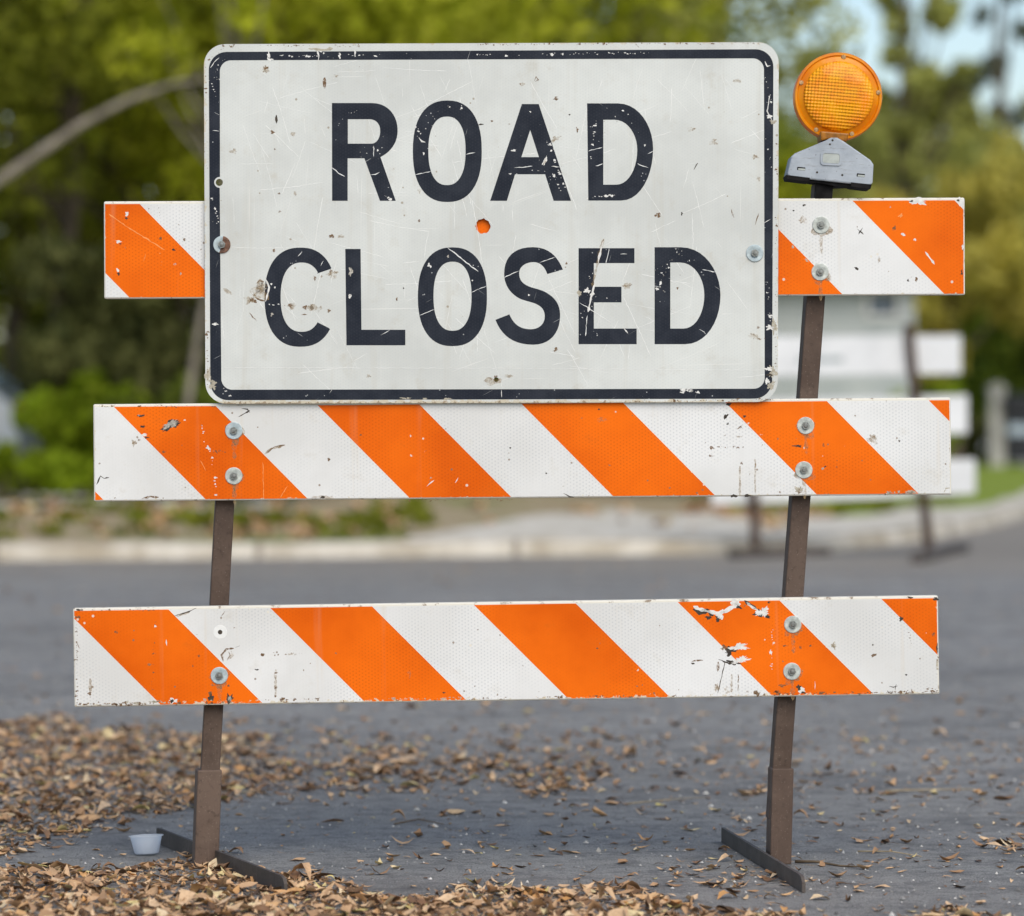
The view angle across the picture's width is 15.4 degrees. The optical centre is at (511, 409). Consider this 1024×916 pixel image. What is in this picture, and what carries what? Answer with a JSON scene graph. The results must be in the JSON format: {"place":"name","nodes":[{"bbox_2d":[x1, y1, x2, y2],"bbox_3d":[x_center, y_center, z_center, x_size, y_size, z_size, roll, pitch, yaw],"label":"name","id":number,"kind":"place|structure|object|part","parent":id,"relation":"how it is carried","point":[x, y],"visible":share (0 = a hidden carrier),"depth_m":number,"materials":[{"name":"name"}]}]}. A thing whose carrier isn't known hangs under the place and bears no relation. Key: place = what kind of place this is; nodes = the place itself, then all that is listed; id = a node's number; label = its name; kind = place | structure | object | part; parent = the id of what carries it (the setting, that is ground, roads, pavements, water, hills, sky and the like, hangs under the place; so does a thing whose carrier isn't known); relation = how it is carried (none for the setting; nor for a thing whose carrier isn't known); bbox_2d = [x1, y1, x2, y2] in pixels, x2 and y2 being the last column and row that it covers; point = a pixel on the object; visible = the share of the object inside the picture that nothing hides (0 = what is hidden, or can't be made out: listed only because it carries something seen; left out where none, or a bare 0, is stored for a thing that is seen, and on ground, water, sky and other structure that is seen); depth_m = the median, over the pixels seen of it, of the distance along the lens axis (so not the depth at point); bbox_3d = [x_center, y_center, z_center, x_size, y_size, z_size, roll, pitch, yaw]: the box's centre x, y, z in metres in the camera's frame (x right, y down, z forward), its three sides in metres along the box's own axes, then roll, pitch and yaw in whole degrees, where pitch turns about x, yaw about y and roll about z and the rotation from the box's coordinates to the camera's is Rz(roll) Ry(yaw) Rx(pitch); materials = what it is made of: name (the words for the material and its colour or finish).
{"place":"outdoors","nodes":[
{"label":"outdoors","id":0,"kind":"place"},
{"bbox_2d":[0,370,39,459],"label":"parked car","id":1,"kind":"object","parent":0,"point":[9,391],"visible":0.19,"depth_m":33.40,"materials":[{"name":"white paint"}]},
{"bbox_3d":[-4.672,-0.338,34.000,0.300,0.290,1.480,0,0,0],"label":"rear window","id":2,"kind":"part","parent":1,"relation":"part of","materials":[{"name":"grey glass"}]},
{"bbox_2d":[0,494,304,507],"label":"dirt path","id":3,"kind":"structure","parent":0,"point":[28,496],"depth_m":28.36,"materials":[{"name":"brown soil"}]},
{"bbox_2d":[161,501,296,509],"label":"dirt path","id":4,"kind":"structure","parent":0,"point":[255,504],"depth_m":27.95,"materials":[{"name":"soil"}]},
{"bbox_2d":[0,518,1023,915],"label":"road","id":5,"kind":"structure","parent":0,"point":[992,560],"depth_m":10.55,"materials":[{"name":"grey asphalt"}]},
{"bbox_2d":[129,834,162,853],"bbox_3d":[-0.793,0.944,8.188,0.076,0.039,0.076,-3,-2,0],"label":"plastic cup","id":6,"kind":"object","parent":5,"relation":"on","point":[145,843],"visible":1,"depth_m":8.16,"materials":[{"name":"white plastic"}]},
{"bbox_2d":[394,819,442,824],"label":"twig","id":7,"kind":"object","parent":5,"relation":"on","point":[414,820],"visible":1,"depth_m":8.81,"materials":[{"name":"brown wood"}]},
{"bbox_2d":[0,505,1023,560],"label":"kerb","id":8,"kind":"structure","parent":5,"relation":"on","point":[506,547],"depth_m":24.78,"materials":[{"name":"concrete"}]},
{"bbox_2d":[0,560,1023,915],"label":"leaf litter","id":9,"kind":"object","parent":5,"relation":"on","point":[154,904],"visible":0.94,"depth_m":8.81,"materials":[{"name":"brown plant"}]},
{"bbox_2d":[0,656,1023,915],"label":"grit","id":10,"kind":"object","parent":5,"relation":"on","point":[596,796],"visible":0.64,"depth_m":9.32,"materials":[{"name":"grey gravel"}]},
{"bbox_2d":[73,185,964,892],"bbox_3d":[0.015,0.245,7.974,1.879,1.442,0.913,0,0,0],"label":"barricade","id":11,"kind":"object","parent":5,"relation":"on","point":[785,649],"visible":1,"depth_m":7.95,"materials":[{"name":"plastic"}]},
{"bbox_2d":[204,42,778,403],"bbox_3d":[-0.043,-0.393,7.936,1.210,0.762,0.015,0,0,0],"label":"road sign","id":12,"kind":"object","parent":11,"relation":"attached to","point":[622,198],"visible":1,"depth_m":7.94,"materials":[{"name":"metal"}]},
{"bbox_2d":[783,52,881,198],"bbox_3d":[0.679,-0.596,7.982,0.205,0.314,0.104,0,0,0],"label":"warning light","id":13,"kind":"object","parent":11,"relation":"on","point":[837,100],"visible":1,"depth_m":7.94,"materials":[{"name":"orange plastic"}]},
{"bbox_2d":[795,860,858,866],"bbox_3d":[0.677,0.963,7.995,0.176,0.008,0.017,0,0,36],"label":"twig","id":14,"kind":"object","parent":5,"relation":"on","point":[808,861],"visible":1,"depth_m":8.02,"materials":[{"name":"brown wood"}]},
{"bbox_2d":[711,323,974,562],"bbox_3d":[2.531,0.197,24.615,2.123,1.540,1.577,0,0,-28],"label":"barricade","id":15,"kind":"object","parent":5,"relation":"on","point":[911,354],"visible":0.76,"depth_m":24.80,"materials":[{"name":"white metal"}]},
{"bbox_2d":[858,850,921,856],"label":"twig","id":16,"kind":"object","parent":5,"relation":"on","point":[884,851],"visible":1,"depth_m":8.21,"materials":[{"name":"brown wood"}]},
{"bbox_2d":[885,789,972,791],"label":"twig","id":17,"kind":"object","parent":5,"relation":"on","point":[898,790],"visible":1,"depth_m":9.54,"materials":[{"name":"brown wood"}]},
{"bbox_2d":[995,91,1023,229],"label":"tree","id":18,"kind":"object","parent":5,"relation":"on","point":[1010,146],"visible":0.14,"depth_m":59.97,"materials":[{"name":"green plant"}]},
{"bbox_2d":[0,451,1023,542],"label":"verge","id":19,"kind":"structure","parent":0,"point":[993,484],"depth_m":27.76,"materials":[{"name":"green plant"}]},
{"bbox_2d":[5,336,34,394],"bbox_3d":[-4.423,-0.009,36.455,1.411,1.500,1.295,0,0,-42],"label":"shrub","id":20,"kind":"object","parent":19,"relation":"on","point":[21,376],"visible":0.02,"depth_m":36.31,"materials":[{"name":"green plant"}]},
{"bbox_2d":[6,0,46,95],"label":"tree","id":21,"kind":"object","parent":19,"relation":"on","point":[23,10],"visible":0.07,"depth_m":32.30,"materials":[{"name":"green plant"}]},
{"bbox_2d":[0,435,83,501],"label":"shrub","id":22,"kind":"object","parent":19,"relation":"on","point":[55,473],"visible":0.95,"depth_m":27.97,"materials":[{"name":"green plant"}]},
{"bbox_2d":[11,443,93,498],"bbox_3d":[-3.424,0.509,28.235,0.694,0.512,0.486,0,0,0],"label":"shrub","id":23,"kind":"object","parent":19,"relation":"on","point":[84,466],"visible":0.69,"depth_m":28.16,"materials":[{"name":"green plant"}]},
{"bbox_2d":[9,368,149,495],"bbox_3d":[-3.363,0.202,29.634,1.105,1.068,1.122,0,0,26],"label":"shrub","id":24,"kind":"object","parent":19,"relation":"on","point":[62,420],"visible":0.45,"depth_m":29.40,"materials":[{"name":"green plant"}]},
{"bbox_2d":[0,78,203,185],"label":"tree branch","id":25,"kind":"object","parent":19,"relation":"on","point":[13,170],"visible":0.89,"depth_m":28.58,"materials":[{"name":"grey plant"}]},
{"bbox_2d":[5,230,204,492],"bbox_3d":[-3.252,-0.346,30.389,1.420,2.166,1.566,0,0,18],"label":"shrub","id":26,"kind":"object","parent":19,"relation":"on","point":[77,325],"visible":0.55,"depth_m":30.13,"materials":[{"name":"green plant"}]},
{"bbox_2d":[0,0,218,391],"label":"tree","id":27,"kind":"object","parent":19,"relation":"on","point":[11,235],"visible":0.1,"depth_m":37.17,"materials":[{"name":"green plant"}]},
{"bbox_2d":[18,273,205,433],"bbox_3d":[-3.141,-0.339,30.869,1.905,2.141,1.624,0,0,0],"label":"shrub","id":28,"kind":"object","parent":19,"relation":"on","point":[165,323],"visible":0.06,"depth_m":30.86,"materials":[{"name":"green plant"}]},
{"bbox_2d":[0,0,286,452],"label":"tree","id":29,"kind":"object","parent":19,"relation":"on","point":[70,59],"visible":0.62,"depth_m":30.23,"materials":[{"name":"green plant"}]},
{"bbox_2d":[89,370,218,420],"bbox_3d":[-2.575,0.223,29.172,1.137,1.054,1.134,0,0,19],"label":"shrub","id":30,"kind":"object","parent":19,"relation":"on","point":[174,392],"visible":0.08,"depth_m":29.08,"materials":[{"name":"green plant"}]},
{"bbox_2d":[96,0,273,403],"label":"sapling","id":31,"kind":"object","parent":19,"relation":"on","point":[180,43],"visible":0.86,"depth_m":28.92,"materials":[{"name":"green plant"}]},
{"bbox_2d":[0,0,388,218],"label":"tree","id":32,"kind":"object","parent":19,"relation":"on","point":[100,163],"visible":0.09,"depth_m":32.10,"materials":[{"name":"green plant"}]},
{"bbox_2d":[0,1,390,353],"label":"tree","id":33,"kind":"object","parent":19,"relation":"on","point":[183,306],"visible":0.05,"depth_m":37.90,"materials":[{"name":"green plant"}]},
{"bbox_2d":[19,0,552,200],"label":"tree","id":34,"kind":"object","parent":19,"relation":"on","point":[307,24],"visible":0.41,"depth_m":30.78,"materials":[{"name":"green plant"}]},
{"bbox_2d":[160,17,588,199],"bbox_3d":[-1.370,-2.884,39.181,5.297,7.258,4.338,0,0,0],"label":"tree","id":35,"kind":"object","parent":19,"relation":"on","point":[177,195],"depth_m":38.41,"materials":[{"name":"green plant"}]},
{"bbox_2d":[0,5,785,381],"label":"thicket","id":36,"kind":"object","parent":19,"relation":"on","point":[40,317],"depth_m":41.67,"materials":[{"name":"green plant"}]},
{"bbox_2d":[258,0,727,43],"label":"tree","id":37,"kind":"object","parent":19,"relation":"on","point":[614,19],"visible":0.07,"depth_m":32.65,"materials":[{"name":"green plant"}]},
{"bbox_2d":[494,0,805,380],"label":"tree","id":38,"kind":"object","parent":19,"relation":"on","point":[787,149],"visible":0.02,"depth_m":39.58,"materials":[{"name":"green plant"}]},
{"bbox_2d":[438,0,864,122],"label":"tree","id":39,"kind":"object","parent":19,"relation":"on","point":[798,64],"visible":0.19,"depth_m":34.32,"materials":[{"name":"green plant"}]},
{"bbox_2d":[406,491,1023,539],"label":"sidewalk","id":40,"kind":"structure","parent":19,"relation":"on","point":[607,524],"depth_m":27.04,"materials":[{"name":"grey concrete"}]},
{"bbox_2d":[694,497,784,510],"bbox_3d":[1.805,0.705,30.015,0.777,0.357,0.472,0,0,0],"label":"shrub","id":41,"kind":"object","parent":19,"relation":"on","point":[736,507],"visible":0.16,"depth_m":29.93,"materials":[{"name":"green plant"}]},
{"bbox_2d":[709,0,814,197],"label":"tree","id":42,"kind":"object","parent":19,"relation":"on","point":[785,189],"visible":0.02,"depth_m":51.62,"materials":[{"name":"green plant"}]},
{"bbox_2d":[768,296,914,398],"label":"house","id":43,"kind":"structure","parent":19,"relation":"on","point":[867,315],"depth_m":47.00,"materials":[{"name":"grey"}]},
{"bbox_2d":[865,296,900,317],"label":"window","id":44,"kind":"structure","parent":43,"relation":"in","point":[875,306],"depth_m":47.04,"materials":[{"name":"grey glass"}]},
{"bbox_2d":[782,44,995,261],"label":"tree","id":45,"kind":"object","parent":19,"relation":"on","point":[858,144],"visible":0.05,"depth_m":65.81,"materials":[{"name":"green plant"}]},
{"bbox_2d":[865,0,986,197],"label":"tree","id":46,"kind":"object","parent":19,"relation":"on","point":[920,81],"visible":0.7,"depth_m":59.85,"materials":[{"name":"green plant"}]},
{"bbox_2d":[889,376,963,454],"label":"shrub","id":47,"kind":"object","parent":19,"relation":"on","point":[944,388],"visible":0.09,"depth_m":43.90,"materials":[{"name":"green plant"}]},
{"bbox_2d":[870,95,1019,248],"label":"tree","id":48,"kind":"object","parent":19,"relation":"on","point":[989,132],"visible":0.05,"depth_m":77.33,"materials":[{"name":"green plant"}]},
{"bbox_2d":[867,149,1023,458],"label":"tree","id":49,"kind":"object","parent":19,"relation":"on","point":[991,271],"visible":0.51,"depth_m":56.55,"materials":[{"name":"green plant"}]},
{"bbox_2d":[918,256,1021,458],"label":"tree","id":50,"kind":"object","parent":19,"relation":"on","point":[975,405],"visible":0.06,"depth_m":65.08,"materials":[{"name":"green plant"}]},
{"bbox_2d":[962,410,988,464],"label":"shrub","id":51,"kind":"object","parent":19,"relation":"on","point":[975,437],"visible":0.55,"depth_m":59.87,"materials":[{"name":"green plant"}]},
{"bbox_2d":[934,127,1023,239],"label":"tree","id":52,"kind":"object","parent":19,"relation":"on","point":[999,142],"visible":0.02,"depth_m":69.64,"materials":[{"name":"green plant"}]},
{"bbox_2d":[966,0,1023,138],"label":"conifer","id":53,"kind":"object","parent":19,"relation":"on","point":[995,65],"visible":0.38,"depth_m":84.91,"materials":[{"name":"green plant"}]},
{"bbox_2d":[987,384,1006,465],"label":"gate post","id":54,"kind":"object","parent":19,"relation":"on","point":[996,443],"visible":0.94,"depth_m":57.89,"materials":[{"name":"concrete"}]},
{"bbox_2d":[1000,394,1023,460],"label":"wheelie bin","id":55,"kind":"object","parent":19,"relation":"on","point":[1013,413],"visible":0.88,"depth_m":57.81,"materials":[{"name":"plastic"}]},
{"bbox_2d":[0,0,1023,338],"label":"sky","id":56,"kind":"structure","parent":0,"point":[965,41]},
{"bbox_2d":[981,443,1023,465],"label":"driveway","id":57,"kind":"structure","parent":0,"point":[1020,463],"depth_m":60.24,"materials":[{"name":"concrete"}]},
{"bbox_2d":[956,210,1023,407],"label":"tree","id":58,"kind":"object","parent":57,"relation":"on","point":[1004,355],"visible":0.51,"depth_m":61.40,"materials":[{"name":"green plant"}]},
{"label":"ground","id":59,"kind":"structure","parent":0,"visible":0},
{"bbox_2d":[0,289,987,425],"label":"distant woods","id":60,"kind":"object","parent":59,"relation":"on","point":[3,320],"depth_m":111.77,"materials":[{"name":"green plant"}]}
]}

